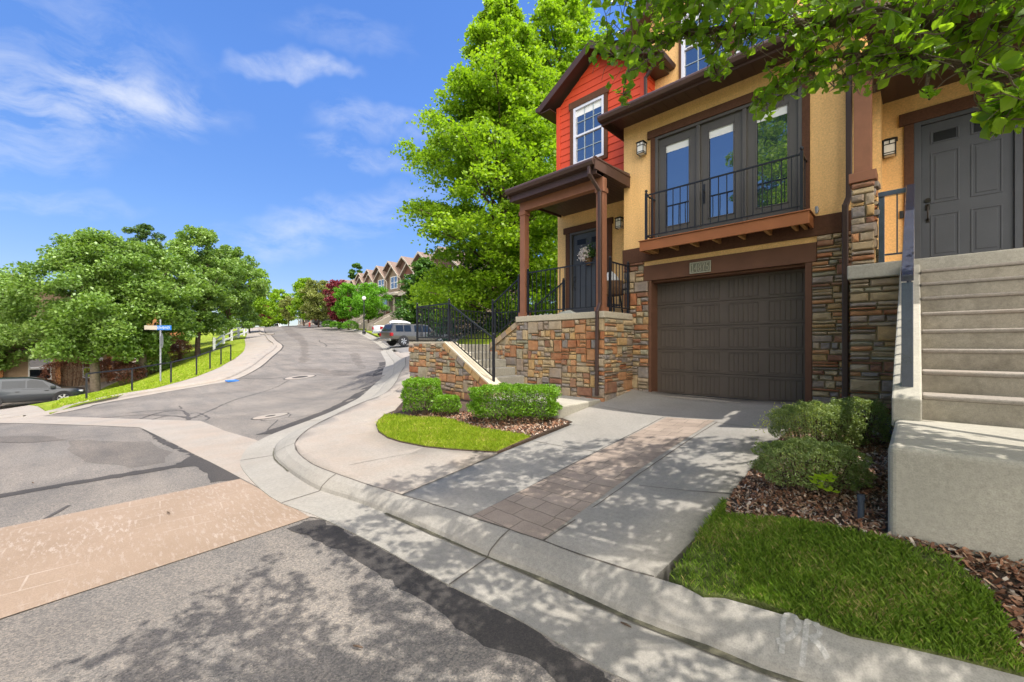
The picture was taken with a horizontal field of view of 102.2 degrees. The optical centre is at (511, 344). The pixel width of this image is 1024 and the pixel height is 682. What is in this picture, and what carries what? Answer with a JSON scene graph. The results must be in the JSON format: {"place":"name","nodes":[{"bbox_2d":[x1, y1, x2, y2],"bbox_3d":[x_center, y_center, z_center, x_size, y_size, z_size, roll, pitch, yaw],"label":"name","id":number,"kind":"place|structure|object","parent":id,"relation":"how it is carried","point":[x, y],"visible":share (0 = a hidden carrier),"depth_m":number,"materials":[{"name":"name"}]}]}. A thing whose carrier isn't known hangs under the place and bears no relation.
{"place":"outdoors","nodes":[
{"label":"outdoors","id":0,"kind":"place"},
{"bbox_2d":[0,327,274,417],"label":"pavement","id":1,"kind":"structure","parent":0,"point":[257,344],"depth_m":23.68,"materials":[{"name":"concrete"}]},
{"bbox_2d":[32,328,246,413],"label":"lawn","id":2,"kind":"structure","parent":0,"point":[237,344],"depth_m":32.56,"materials":[{"name":"plant"}]},
{"bbox_2d":[106,362,147,385],"bbox_3d":[-26.051,1.967,28.010,2.463,1.684,2.162,0,0,44],"label":"barberry shrub","id":3,"kind":"object","parent":2,"relation":"on","point":[120,365],"visible":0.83,"depth_m":27.68,"materials":[{"name":"red plant"}]},
{"bbox_2d":[69,240,211,377],"bbox_3d":[-25.869,-2.295,29.186,7.419,9.818,7.434,0,0,44],"label":"ash tree","id":4,"kind":"object","parent":2,"relation":"on","point":[150,255],"visible":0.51,"depth_m":28.74,"materials":[{"name":"green plant"}]},
{"bbox_2d":[135,352,171,374],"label":"bush","id":5,"kind":"object","parent":2,"relation":"on","point":[166,357],"visible":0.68,"depth_m":29.64,"materials":[{"name":"green plant"}]},
{"bbox_2d":[144,319,170,380],"bbox_3d":[-16.887,0.381,19.697,0.814,3.200,0.745,0,0,28],"label":"street sign","id":6,"kind":"object","parent":2,"relation":"on","point":[160,327],"visible":0.94,"depth_m":19.83,"materials":[{"name":"metal"}]},
{"bbox_2d":[85,344,230,398],"bbox_3d":[-15.850,1.038,19.752,0.517,2.136,9.470,0,0,-7],"label":"bank handrail","id":7,"kind":"object","parent":2,"relation":"on","point":[86,383],"visible":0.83,"depth_m":18.55,"materials":[{"name":"black metal"}]},
{"bbox_2d":[150,344,184,365],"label":"barberry shrub","id":8,"kind":"object","parent":2,"relation":"on","point":[175,348],"visible":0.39,"depth_m":33.06,"materials":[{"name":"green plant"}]},
{"bbox_2d":[154,224,246,355],"bbox_3d":[-26.068,-4.303,33.871,6.920,10.882,6.030,0,0,-14],"label":"ash tree","id":9,"kind":"object","parent":2,"relation":"on","point":[221,273],"visible":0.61,"depth_m":33.36,"materials":[{"name":"green plant"}]},
{"bbox_2d":[186,244,270,340],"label":"ash tree","id":10,"kind":"object","parent":2,"relation":"on","point":[247,297],"visible":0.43,"depth_m":42.13,"materials":[{"name":"green plant"}]},
{"bbox_2d":[212,328,247,349],"bbox_3d":[-29.449,-0.868,44.055,0.474,3.412,22.612,0,0,-27],"label":"rail fence","id":11,"kind":"object","parent":2,"relation":"on","point":[231,337],"visible":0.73,"depth_m":39.27,"materials":[{"name":"white paint"}]},
{"bbox_2d":[218,266,276,332],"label":"ash tree","id":12,"kind":"object","parent":2,"relation":"on","point":[259,303],"visible":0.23,"depth_m":55.91,"materials":[{"name":"green plant"}]},
{"bbox_2d":[50,350,243,408],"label":"grass","id":13,"kind":"structure","parent":0,"point":[64,401],"depth_m":20.61,"materials":[{"name":"plant"}]},
{"bbox_2d":[0,325,626,681],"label":"street","id":14,"kind":"structure","parent":0,"point":[282,604],"depth_m":2.49,"materials":[{"name":"asphalt"}]},
{"bbox_2d":[0,436,65,442],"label":"asphalt stain","id":15,"kind":"object","parent":14,"relation":"on","point":[20,439],"visible":1,"depth_m":7.27,"materials":[{"name":"asphalt"}]},
{"bbox_2d":[67,440,171,467],"bbox_3d":[-6.090,1.613,6.391,3.299,0.065,0.908,0,0,35],"label":"asphalt stain","id":16,"kind":"object","parent":14,"relation":"on","point":[133,454],"visible":1,"depth_m":6.17,"materials":[{"name":"asphalt"}]},
{"bbox_2d":[0,429,239,497],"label":"asphalt patch","id":17,"kind":"object","parent":14,"relation":"on","point":[216,473],"visible":1,"depth_m":5.04,"materials":[{"name":"asphalt"}]},
{"bbox_2d":[0,479,308,618],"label":"crosswalk band","id":18,"kind":"object","parent":14,"relation":"on","point":[45,561],"visible":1,"depth_m":3.26,"materials":[{"name":"concrete"}]},
{"bbox_2d":[0,416,318,517],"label":"valley gutter","id":19,"kind":"object","parent":14,"relation":"on","point":[221,448],"visible":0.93,"depth_m":7.32,"materials":[{"name":"concrete"}]},
{"bbox_2d":[43,340,377,518],"bbox_3d":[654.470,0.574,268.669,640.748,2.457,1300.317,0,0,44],"label":"road crack seal","id":20,"kind":"object","parent":14,"relation":"on","point":[187,418],"visible":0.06,"depth_m":10.12,"materials":[{"name":"asphalt"}]},
{"bbox_2d":[251,412,288,419],"bbox_3d":[-5.268,1.569,9.009,0.739,0.105,0.739,0,0,44],"label":"manhole","id":21,"kind":"object","parent":14,"relation":"on","point":[268,416],"visible":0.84,"depth_m":8.94,"materials":[{"name":"concrete"}]},
{"bbox_2d":[281,326,309,362],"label":"asphalt stain","id":22,"kind":"object","parent":14,"relation":"on","point":[290,332],"visible":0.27,"depth_m":37.67,"materials":[{"name":"asphalt"}]},
{"bbox_2d":[256,362,385,434],"bbox_3d":[-5.319,1.237,15.334,1.308,0.624,16.687,0,0,-11],"label":"asphalt patch","id":23,"kind":"object","parent":14,"relation":"on","point":[323,412],"visible":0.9,"depth_m":8.83,"materials":[{"name":"asphalt"}]},
{"bbox_2d":[292,369,365,374],"bbox_3d":[-8.234,1.264,19.605,8.594,0.291,1.669,0,0,44],"label":"asphalt stain","id":24,"kind":"object","parent":14,"relation":"on","point":[327,371],"visible":0.97,"depth_m":20.49,"materials":[{"name":"asphalt"}]},
{"bbox_2d":[287,519,611,681],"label":"asphalt patch","id":25,"kind":"object","parent":14,"relation":"on","point":[483,624],"visible":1,"depth_m":2.40,"materials":[{"name":"asphalt"}]},
{"bbox_2d":[0,0,635,329],"label":"sky","id":26,"kind":"structure","parent":0,"point":[271,127],"materials":[{"name":"blue"}]},
{"bbox_2d":[353,328,378,336],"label":"lawn","id":27,"kind":"structure","parent":0,"point":[374,334],"depth_m":48.26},
{"bbox_2d":[350,282,393,322],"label":"lime tree","id":28,"kind":"object","parent":27,"relation":"on","point":[369,291],"visible":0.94,"depth_m":51.34,"materials":[{"name":"green plant"}]},
{"bbox_2d":[389,256,456,333],"bbox_3d":[-8.511,-4.266,40.278,6.704,8.579,7.264,0,0,-7],"label":"maple tree","id":29,"kind":"object","parent":27,"relation":"on","point":[418,269],"visible":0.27,"depth_m":38.82,"materials":[{"name":"green plant"}]},
{"bbox_2d":[295,336,496,493],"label":"pavement","id":30,"kind":"structure","parent":0,"point":[341,443],"depth_m":5.09,"materials":[{"name":"concrete"}]},
{"bbox_2d":[294,358,653,576],"bbox_3d":[-2.948,0.938,9.175,2.508,0.887,15.315,0,0,-20],"label":"concrete joint","id":31,"kind":"object","parent":30,"relation":"on","point":[471,516],"visible":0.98,"depth_m":3.28,"materials":[{"name":"concrete"}]},
{"bbox_2d":[377,336,462,352],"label":"driveway","id":32,"kind":"structure","parent":0,"point":[397,347],"depth_m":34.20,"materials":[{"name":"concrete"}]},
{"bbox_2d":[380,324,446,345],"bbox_3d":[-8.321,-0.848,35.882,2.200,1.906,6.030,0,0,44],"label":"suv","id":33,"kind":"object","parent":32,"relation":"on","point":[400,334],"visible":0.66,"depth_m":34.18,"materials":[{"name":"grey paint"}]},
{"bbox_2d":[375,413,530,450],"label":"lawn","id":34,"kind":"structure","parent":0,"point":[466,448],"depth_m":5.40,"materials":[{"name":"plant"}]},
{"bbox_2d":[376,393,571,453],"bbox_3d":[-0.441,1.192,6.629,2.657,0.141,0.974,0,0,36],"label":"bark mulch","id":35,"kind":"object","parent":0,"point":[471,416],"visible":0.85,"depth_m":6.31,"materials":[{"name":"wood"}]},
{"bbox_2d":[398,376,442,414],"bbox_3d":[-1.594,0.911,7.263,0.764,0.722,0.728,0,0,0],"label":"box hedge","id":36,"kind":"object","parent":35,"relation":"on","point":[429,383],"visible":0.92,"depth_m":7.07,"materials":[{"name":"green plant"}]},
{"bbox_2d":[431,394,461,415],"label":"box hedge","id":37,"kind":"object","parent":35,"relation":"on","point":[449,404],"visible":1,"depth_m":6.94,"materials":[{"name":"green plant"}]},
{"bbox_2d":[466,382,562,422],"bbox_3d":[0.028,0.930,6.498,1.553,0.686,0.786,0,0,0],"label":"box hedge","id":38,"kind":"object","parent":35,"relation":"on","point":[507,403],"visible":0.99,"depth_m":6.27,"materials":[{"name":"green plant"}]},
{"bbox_2d":[457,329,505,343],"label":"lawn","id":39,"kind":"structure","parent":0,"point":[473,341],"depth_m":13.67,"materials":[{"name":"plant"}]},
{"bbox_2d":[426,250,497,341],"bbox_3d":[-1.700,-1.940,16.585,3.401,4.170,3.757,0,0,44],"label":"tree","id":40,"kind":"object","parent":39,"relation":"on","point":[445,318],"visible":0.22,"depth_m":16.25,"materials":[{"name":"green plant"}]},
{"bbox_2d":[388,0,561,331],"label":"maple tree","id":41,"kind":"object","parent":39,"relation":"on","point":[504,93],"visible":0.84,"depth_m":13.52,"materials":[{"name":"green plant"}]},
{"bbox_2d":[484,314,518,331],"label":"bush","id":42,"kind":"object","parent":39,"relation":"on","point":[513,316],"visible":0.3,"depth_m":14.21,"materials":[{"name":"green plant"}]},
{"bbox_2d":[494,0,607,313],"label":"maple tree","id":43,"kind":"object","parent":39,"relation":"on","point":[564,18],"visible":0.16,"depth_m":17.75,"materials":[{"name":"green plant"}]},
{"bbox_2d":[403,389,848,581],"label":"driveway","id":44,"kind":"structure","parent":0,"point":[635,525],"depth_m":3.88,"materials":[{"name":"concrete"}]},
{"bbox_2d":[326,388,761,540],"bbox_3d":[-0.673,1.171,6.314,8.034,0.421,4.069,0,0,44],"label":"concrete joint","id":45,"kind":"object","parent":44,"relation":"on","point":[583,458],"visible":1,"depth_m":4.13,"materials":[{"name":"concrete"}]},
{"bbox_2d":[472,417,713,538],"bbox_3d":[1.200,1.195,4.434,0.710,0.369,3.706,0,0,44],"label":"paver strip","id":46,"kind":"object","parent":44,"relation":"on","point":[544,508],"visible":1,"depth_m":3.83,"materials":[{"name":"brick"}]},
{"bbox_2d":[657,394,738,402],"bbox_3d":[3.512,0.941,6.960,2.400,0.050,0.540,0,0,44],"label":"garage apron","id":47,"kind":"object","parent":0,"point":[703,399],"visible":0.23,"depth_m":7.04,"materials":[{"name":"concrete"}]},
{"bbox_2d":[669,496,1023,676],"bbox_3d":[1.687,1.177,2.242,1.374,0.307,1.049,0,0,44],"label":"grass","id":48,"kind":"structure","parent":0,"point":[812,531],"depth_m":2.03,"materials":[{"name":"plant"}]},
{"bbox_2d":[725,413,1023,663],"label":"mulch bed","id":49,"kind":"object","parent":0,"point":[1000,573],"visible":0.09,"depth_m":2.70,"materials":[{"name":"wood"}]},
{"bbox_2d":[725,427,893,535],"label":"bark mulch","id":50,"kind":"object","parent":49,"relation":"on","point":[810,503],"visible":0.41,"depth_m":2.88,"materials":[{"name":"wood"}]},
{"bbox_2d":[747,436,878,493],"bbox_3d":[2.178,0.897,3.028,0.748,0.437,0.618,0,0,10],"label":"yew shrub","id":51,"kind":"object","parent":49,"relation":"on","point":[838,449],"visible":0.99,"depth_m":2.90,"materials":[{"name":"green plant"}]},
{"bbox_2d":[765,399,869,448],"bbox_3d":[2.840,0.775,3.866,0.815,0.511,0.661,0,0,10],"label":"yew shrub","id":52,"kind":"object","parent":49,"relation":"on","point":[819,407],"visible":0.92,"depth_m":3.74,"materials":[{"name":"green plant"}]},
{"bbox_2d":[753,400,833,439],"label":"yew tips","id":53,"kind":"object","parent":52,"relation":"on","point":[789,420],"visible":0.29,"depth_m":4.03,"materials":[{"name":"green plant"}]},
{"bbox_2d":[809,472,839,502],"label":"maple seedling","id":54,"kind":"object","parent":49,"relation":"on","point":[823,477],"visible":1,"depth_m":2.74,"materials":[{"name":"green plant"}]},
{"bbox_2d":[821,396,892,443],"bbox_3d":[3.210,0.732,3.850,0.529,0.512,0.516,0,0,10],"label":"yew shrub","id":55,"kind":"object","parent":49,"relation":"on","point":[866,406],"visible":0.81,"depth_m":3.74,"materials":[{"name":"green plant"}]},
{"bbox_2d":[857,494,864,520],"bbox_3d":[2.119,1.006,2.506,0.040,0.190,0.044,0,0,44],"label":"sprinkler head","id":56,"kind":"object","parent":49,"relation":"on","point":[861,504],"visible":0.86,"depth_m":2.50},
{"bbox_2d":[880,531,1023,660],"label":"bark mulch","id":57,"kind":"object","parent":49,"relation":"on","point":[1006,565],"visible":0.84,"depth_m":1.95,"materials":[{"name":"wood"}]},
{"bbox_3d":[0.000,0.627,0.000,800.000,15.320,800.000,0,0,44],"label":"ground","id":58,"kind":"structure","parent":0,"visible":0},
{"bbox_2d":[0,272,111,385],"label":"townhouse","id":59,"kind":"structure","parent":58,"relation":"on","point":[30,368],"depth_m":29.45,"materials":[{"name":"brown paint"}]},
{"bbox_2d":[28,358,51,378],"bbox_3d":[-33.523,1.720,29.334,0.050,1.540,1.100,0,0,44],"label":"window frame","id":60,"kind":"structure","parent":59,"relation":"in","point":[34,370],"depth_m":29.25,"materials":[{"name":"white paint"}]},
{"bbox_2d":[37,359,89,386],"bbox_3d":[-32.132,2.139,29.944,3.753,2.417,3.252,0,0,44],"label":"barberry shrub","id":61,"kind":"object","parent":58,"relation":"on","point":[67,365],"visible":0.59,"depth_m":29.31,"materials":[{"name":"red plant"}]},
{"bbox_2d":[0,227,182,392],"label":"ash tree","id":62,"kind":"object","parent":58,"relation":"on","point":[68,323],"visible":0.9,"depth_m":25.07,"materials":[{"name":"green plant"}]},
{"bbox_2d":[99,356,137,382],"bbox_3d":[-29.722,1.890,30.953,3.056,2.118,2.599,0,0,44],"label":"barberry shrub","id":63,"kind":"object","parent":58,"relation":"on","point":[103,363],"visible":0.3,"depth_m":30.42,"materials":[{"name":"red plant"}]},
{"bbox_2d":[0,327,281,419],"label":"kerb and gutter","id":64,"kind":"structure","parent":58,"relation":"on","point":[262,359],"depth_m":18.11,"materials":[{"name":"concrete"}]},
{"bbox_2d":[121,223,175,282],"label":"pine tree","id":65,"kind":"object","parent":58,"relation":"on","point":[144,232],"visible":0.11,"depth_m":43.65,"materials":[{"name":"green plant"}]},
{"bbox_2d":[163,339,193,357],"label":"barberry shrub","id":66,"kind":"object","parent":58,"relation":"on","point":[179,341],"visible":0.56,"depth_m":35.92,"materials":[{"name":"red plant"}]},
{"bbox_2d":[266,288,293,325],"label":"pear tree","id":67,"kind":"object","parent":58,"relation":"on","point":[274,297],"visible":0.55,"depth_m":90.73,"materials":[{"name":"green plant"}]},
{"bbox_2d":[278,296,294,325],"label":"pear tree","id":68,"kind":"object","parent":58,"relation":"on","point":[284,311],"visible":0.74,"depth_m":85.13,"materials":[{"name":"green plant"}]},
{"bbox_2d":[285,277,322,325],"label":"pear tree","id":69,"kind":"object","parent":58,"relation":"on","point":[297,302],"visible":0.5,"depth_m":74.81,"materials":[{"name":"green plant"}]},
{"bbox_2d":[297,279,330,326],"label":"pear tree","id":70,"kind":"object","parent":58,"relation":"on","point":[314,297],"visible":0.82,"depth_m":66.83,"materials":[{"name":"green plant"}]},
{"bbox_2d":[322,279,349,328],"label":"plum tree","id":71,"kind":"object","parent":58,"relation":"on","point":[333,284],"visible":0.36,"depth_m":59.11,"materials":[{"name":"red plant"}]},
{"bbox_2d":[330,282,360,329],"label":"lime tree","id":72,"kind":"object","parent":58,"relation":"on","point":[346,288],"visible":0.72,"depth_m":55.10,"materials":[{"name":"green plant"}]},
{"bbox_2d":[348,263,362,279],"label":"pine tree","id":73,"kind":"object","parent":58,"relation":"on","point":[351,272],"visible":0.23,"depth_m":97.17,"materials":[{"name":"green plant"}]},
{"bbox_2d":[349,266,383,327],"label":"row house","id":74,"kind":"structure","parent":58,"relation":"on","point":[369,278],"depth_m":65.63,"materials":[{"name":"white paint"}]},
{"bbox_2d":[355,261,396,328],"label":"row house","id":75,"kind":"structure","parent":58,"relation":"on","point":[380,279],"depth_m":60.20,"materials":[{"name":"white paint"}]},
{"bbox_2d":[366,256,412,330],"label":"row house","id":76,"kind":"structure","parent":58,"relation":"on","point":[393,274],"depth_m":54.95,"materials":[{"name":"white paint"}]},
{"bbox_2d":[388,251,431,323],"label":"row house","id":77,"kind":"structure","parent":58,"relation":"on","point":[405,270],"depth_m":50.13,"materials":[{"name":"white paint"}]},
{"bbox_2d":[408,342,500,400],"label":"wing wall","id":78,"kind":"structure","parent":58,"relation":"on","point":[454,368],"depth_m":8.42,"materials":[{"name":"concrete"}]},
{"bbox_2d":[448,299,494,381],"bbox_3d":[-0.828,-0.138,8.159,1.410,1.656,0.050,0,0,44],"label":"stair railing","id":79,"kind":"object","parent":78,"relation":"on","point":[482,329],"visible":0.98,"depth_m":8.12,"materials":[{"name":"black metal"}]},
{"bbox_2d":[409,247,517,341],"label":"row house","id":80,"kind":"structure","parent":58,"relation":"on","point":[447,263],"depth_m":44.00,"materials":[{"name":"white paint"}]},
{"bbox_2d":[459,344,600,417],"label":"entry steps","id":81,"kind":"structure","parent":58,"relation":"on","point":[569,404],"depth_m":8.27,"materials":[{"name":"concrete"}]},
{"bbox_2d":[416,303,531,341],"bbox_3d":[-0.842,-0.510,9.992,1.225,0.911,2.650,0,0,44],"label":"landing railing","id":82,"kind":"object","parent":81,"relation":"on","point":[417,318],"visible":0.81,"depth_m":9.98,"materials":[{"name":"black metal"}]},
{"bbox_2d":[534,278,564,314],"bbox_3d":[0.912,-0.833,10.164,0.930,1.526,0.050,0,0,44],"label":"porch railing","id":83,"kind":"object","parent":81,"relation":"on","point":[562,284],"visible":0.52,"depth_m":10.08,"materials":[{"name":"black metal"}]},
{"bbox_2d":[240,324,1023,681],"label":"kerb and gutter","id":84,"kind":"structure","parent":58,"relation":"on","point":[604,640],"depth_m":2.38,"materials":[{"name":"concrete"}]},
{"bbox_2d":[245,412,509,583],"bbox_3d":[-2.383,1.395,5.124,1.622,0.278,6.340,0,0,-34],"label":"concrete joint","id":85,"kind":"object","parent":84,"relation":"on","point":[453,580],"visible":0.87,"depth_m":2.99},
{"bbox_2d":[273,448,802,681],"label":"kerb grime","id":86,"kind":"object","parent":84,"relation":"on","point":[714,651],"visible":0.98,"depth_m":2.22,"materials":[{"name":"concrete"}]},
{"bbox_2d":[776,612,829,667],"bbox_3d":[1.303,1.320,1.845,0.200,0.124,0.186,0,0,44],"label":"kerb lettering","id":87,"kind":"object","parent":84,"relation":"on","point":[782,639],"visible":1,"depth_m":1.86},
{"bbox_2d":[490,0,887,405],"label":"townhouse","id":88,"kind":"structure","parent":58,"relation":"on","point":[757,214],"depth_m":7.22,"materials":[{"name":"paint"}]},
{"bbox_2d":[492,274,519,335],"bbox_3d":[-0.145,-0.785,9.156,0.870,1.471,0.050,0,0,44],"label":"stair railing","id":89,"kind":"object","parent":88,"relation":"on","point":[508,288],"visible":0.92,"depth_m":9.10,"materials":[{"name":"black metal"}]},
{"bbox_2d":[527,257,595,314],"bbox_3d":[0.944,-1.101,8.132,1.740,1.031,0.050,0,0,44],"label":"porch railing","id":90,"kind":"object","parent":88,"relation":"on","point":[545,270],"visible":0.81,"depth_m":8.13,"materials":[{"name":"black metal"}]},
{"bbox_2d":[573,231,595,312],"bbox_3d":[1.754,-1.590,9.438,0.900,1.980,0.109,0,0,44],"label":"front door","id":91,"kind":"structure","parent":88,"relation":"in","point":[580,241],"depth_m":9.54,"materials":[{"name":"black"}]},
{"bbox_2d":[577,241,595,265],"bbox_3d":[1.700,-2.072,9.360,0.547,0.545,0.323,0,0,44],"label":"wreath","id":92,"kind":"object","parent":88,"relation":"hanging from","point":[585,254],"visible":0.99,"depth_m":9.30,"materials":[{"name":"plant"}]},
{"bbox_2d":[607,280,624,312],"bbox_3d":[1.999,-0.924,8.330,0.620,0.663,0.611,0,0,44],"label":"patio chair","id":93,"kind":"object","parent":88,"relation":"on","point":[617,292],"visible":0.27,"depth_m":8.08,"materials":[{"name":"metal"}]},
{"bbox_2d":[608,256,629,313],"bbox_3d":[2.015,-1.101,7.754,0.050,1.031,0.710,0,0,44],"label":"porch railing","id":94,"kind":"object","parent":88,"relation":"on","point":[610,262],"visible":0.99,"depth_m":7.67,"materials":[{"name":"black metal"}]},
{"bbox_2d":[636,140,646,155],"bbox_3d":[2.443,-3.715,7.783,0.170,0.261,0.180,0,0,44],"label":"wall lantern","id":95,"kind":"object","parent":88,"relation":"attached to","point":[641,147],"depth_m":7.75,"materials":[{"name":"glass"}]},
{"bbox_2d":[659,127,695,236],"bbox_3d":[2.985,-2.865,7.442,0.692,1.870,0.048,0,0,44],"label":"door leaf","id":96,"kind":"structure","parent":88,"relation":"in","point":[677,152],"depth_m":7.44,"materials":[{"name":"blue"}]},
{"bbox_2d":[690,260,710,273],"bbox_3d":[3.227,-1.330,7.083,0.350,0.190,0.023,0,0,44],"label":"house number plaque","id":97,"kind":"object","parent":88,"relation":"attached to","point":[700,267],"visible":1,"depth_m":7.07,"materials":[{"name":"stone"}]},
{"bbox_2d":[681,4,728,77],"bbox_3d":[3.773,-5.950,8.069,0.900,1.400,0.090,0,0,44],"label":"window frame","id":98,"kind":"structure","parent":88,"relation":"in","point":[692,61],"depth_m":8.24,"materials":[{"name":"white plastic"}]},
{"bbox_2d":[701,111,741,228],"bbox_3d":[3.491,-2.865,6.905,0.662,1.870,0.108,0,0,44],"label":"door leaf","id":99,"kind":"structure","parent":88,"relation":"in","point":[721,138],"depth_m":6.92,"materials":[{"name":"blue"}]},
{"bbox_2d":[657,268,804,401],"bbox_3d":[3.643,-0.131,7.089,2.375,2.101,0.052,0,0,44],"label":"garage door","id":100,"kind":"structure","parent":88,"relation":"in","point":[741,337],"depth_m":6.96,"materials":[{"name":"paint"}]},
{"bbox_2d":[747,90,797,219],"bbox_3d":[4.038,-2.865,6.411,0.692,1.870,0.048,0,0,44],"label":"door leaf","id":101,"kind":"structure","parent":88,"relation":"in","point":[777,138],"depth_m":6.39,"materials":[{"name":"blue"}]},
{"bbox_2d":[581,0,1023,139],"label":"pear tree","id":102,"kind":"object","parent":58,"relation":"on","point":[999,69],"visible":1,"depth_m":2.40,"materials":[{"name":"green plant"}]},
{"bbox_2d":[847,0,1023,413],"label":"townhouse","id":103,"kind":"structure","parent":58,"relation":"on","point":[957,171],"depth_m":5.28,"materials":[{"name":"paint"}]},
{"bbox_2d":[882,137,897,158],"bbox_3d":[5.341,-2.795,5.840,0.170,0.261,0.180,0,0,44],"label":"wall lantern","id":104,"kind":"object","parent":103,"relation":"attached to","point":[889,147],"depth_m":5.80,"materials":[{"name":"glass"}]},
{"bbox_2d":[921,111,1013,257],"bbox_3d":[5.924,-2.000,5.399,0.820,2.020,0.109,0,0,44],"label":"front door","id":105,"kind":"structure","parent":103,"relation":"in","point":[967,179],"depth_m":5.41,"materials":[{"name":"black"}]},
{"bbox_2d":[888,261,1023,565],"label":"porch steps","id":106,"kind":"structure","parent":58,"relation":"on","point":[956,461],"depth_m":2.90,"materials":[{"name":"concrete"}]},
{"bbox_2d":[878,184,914,386],"bbox_3d":[3.775,-0.770,4.102,0.318,2.210,2.396,0,0,44],"label":"stair handrail","id":107,"kind":"object","parent":106,"relation":"on","point":[907,318],"visible":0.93,"depth_m":3.30,"materials":[{"name":"grey metal"}]},
{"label":"parking apron","id":108,"kind":"structure","parent":0,"visible":0},
{"bbox_2d":[0,268,49,371],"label":"ash tree","id":109,"kind":"object","parent":108,"relation":"on","point":[15,356],"visible":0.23,"depth_m":27.63,"materials":[{"name":"green plant"}]},
{"bbox_2d":[0,377,84,404],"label":"parked suv","id":110,"kind":"object","parent":108,"relation":"on","point":[20,389],"visible":0.74,"depth_m":23.80,"materials":[{"name":"paint"}]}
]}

